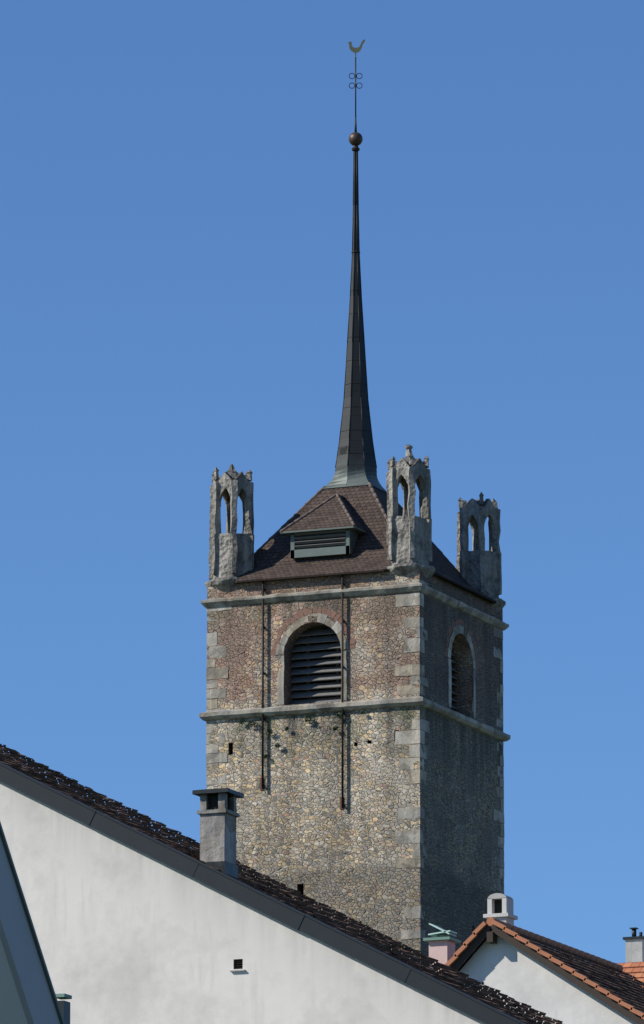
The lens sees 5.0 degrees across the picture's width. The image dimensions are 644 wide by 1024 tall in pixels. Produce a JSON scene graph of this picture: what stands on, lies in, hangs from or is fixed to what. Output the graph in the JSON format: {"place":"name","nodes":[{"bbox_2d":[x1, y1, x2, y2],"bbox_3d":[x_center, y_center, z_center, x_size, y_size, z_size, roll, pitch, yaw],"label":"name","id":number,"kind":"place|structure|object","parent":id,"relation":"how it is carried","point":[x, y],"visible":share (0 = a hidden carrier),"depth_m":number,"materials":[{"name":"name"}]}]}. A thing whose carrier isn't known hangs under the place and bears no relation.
{"place":"outdoors","nodes":[
{"label":"outdoors","id":0,"kind":"place"},
{"bbox_2d":[56,993,71,1023],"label":"chimney","id":1,"kind":"object","parent":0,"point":[64,1006],"visible":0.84,"depth_m":64.03,"materials":[{"name":"metal"}]},
{"bbox_2d":[0,0,643,962],"label":"sky","id":2,"kind":"structure","parent":0,"point":[176,176],"materials":[{"name":"blue"}]},
{"bbox_2d":[207,568,503,966],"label":"tower shaft","id":3,"kind":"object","parent":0,"point":[299,830],"visible":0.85,"depth_m":250.65,"materials":[{"name":"stone"}]},
{"bbox_2d":[239,710,364,758],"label":"plants","id":4,"kind":"object","parent":3,"relation":"attached to","point":[277,745],"visible":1,"depth_m":250.89,"materials":[{"name":"green plant"}]},
{"bbox_2d":[260,575,344,808],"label":"tower tie rods","id":5,"kind":"object","parent":3,"relation":"attached to","point":[342,805],"visible":1,"depth_m":250.81,"materials":[{"name":"black metal"}]},
{"bbox_2d":[234,485,496,603],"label":"tower roof","id":6,"kind":"structure","parent":3,"relation":"on","point":[273,560],"depth_m":253.14,"materials":[{"name":"brown tile"}]},
{"bbox_2d":[279,493,366,558],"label":"dormer","id":7,"kind":"object","parent":6,"relation":"on","point":[331,526],"visible":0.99,"depth_m":252.77,"materials":[{"name":"brown tile"}]},
{"bbox_2d":[323,151,385,491],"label":"spire","id":8,"kind":"structure","parent":6,"relation":"on","point":[355,464],"depth_m":256.33,"materials":[{"name":"grey metal"}]},
{"bbox_2d":[348,40,364,150],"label":"weather vane","id":9,"kind":"object","parent":8,"relation":"on","point":[355,138],"visible":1,"depth_m":258.68,"materials":[{"name":"black metal"}]},
{"bbox_2d":[254,482,454,566],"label":"tower roof hips","id":10,"kind":"object","parent":6,"relation":"on","point":[376,497],"visible":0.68,"depth_m":254.62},
{"bbox_2d":[291,628,457,709],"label":"louvers","id":11,"kind":"object","parent":3,"relation":"in","point":[308,670],"visible":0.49,"depth_m":251.82,"materials":[{"name":"grey wood"}]},
{"bbox_2d":[423,923,460,971],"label":"chimney","id":12,"kind":"object","parent":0,"point":[442,947],"visible":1,"depth_m":184.56,"materials":[{"name":"pink paint"}]},
{"bbox_3d":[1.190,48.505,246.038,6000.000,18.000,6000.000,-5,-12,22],"label":"ground","id":13,"kind":"structure","parent":0,"visible":0},
{"bbox_2d":[0,822,64,1023],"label":"roof edge","id":14,"kind":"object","parent":13,"relation":"on","point":[27,994],"visible":1,"depth_m":55.08,"materials":[{"name":"grey paint"}]},
{"bbox_2d":[0,762,536,1023],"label":"house walls","id":15,"kind":"structure","parent":13,"relation":"on","point":[126,934],"depth_m":124.64,"materials":[{"name":"white paint"}]},
{"bbox_2d":[230,959,244,971],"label":"house vent grille","id":16,"kind":"object","parent":15,"relation":"in","point":[238,964],"visible":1,"depth_m":124.06,"materials":[{"name":"black metal"}]},
{"bbox_2d":[0,744,562,1023],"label":"house roof","id":17,"kind":"structure","parent":15,"relation":"on","point":[80,805],"depth_m":125.48,"materials":[{"name":"brown tile"}]},
{"bbox_2d":[192,788,243,878],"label":"house chimney","id":18,"kind":"object","parent":17,"relation":"on","point":[217,813],"visible":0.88,"depth_m":125.71,"materials":[{"name":"grey concrete"}]},
{"bbox_2d":[199,579,510,962],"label":"dressed tower trims","id":19,"kind":"object","parent":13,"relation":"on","point":[413,735],"visible":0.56,"depth_m":251.33,"materials":[{"name":"grey stone"}]},
{"bbox_2d":[205,463,254,589],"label":"corner turret","id":20,"kind":"object","parent":19,"relation":"on","point":[231,555],"visible":1,"depth_m":253.46,"materials":[{"name":"stone"}]},
{"bbox_2d":[385,445,435,577],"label":"corner turret","id":21,"kind":"object","parent":19,"relation":"on","point":[408,544],"visible":1,"depth_m":250.93,"materials":[{"name":"stone"}]},
{"bbox_2d":[455,491,504,610],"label":"corner turret","id":22,"kind":"object","parent":19,"relation":"on","point":[478,567],"visible":0.84,"depth_m":256.97,"materials":[{"name":"stone"}]},
{"bbox_2d":[458,935,642,1023],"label":"house walls","id":23,"kind":"structure","parent":13,"relation":"on","point":[510,970],"depth_m":180.42,"materials":[{"name":"white paint"}]},
{"bbox_2d":[441,917,643,1023],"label":"house roof","id":24,"kind":"structure","parent":23,"relation":"on","point":[490,930],"depth_m":180.93,"materials":[{"name":"brown tile"}]},
{"bbox_2d":[483,893,517,924],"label":"chimney","id":25,"kind":"object","parent":24,"relation":"on","point":[500,906],"visible":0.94,"depth_m":186.38,"materials":[{"name":"white paint"}]},
{"bbox_2d":[617,962,643,988],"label":"house roof","id":26,"kind":"structure","parent":13,"relation":"on","point":[635,969],"depth_m":201.23,"materials":[{"name":"tile"}]},
{"bbox_2d":[623,927,643,962],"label":"house chimney","id":27,"kind":"object","parent":26,"relation":"on","point":[634,948],"visible":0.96,"depth_m":206.80,"materials":[{"name":"white paint"}]}
]}

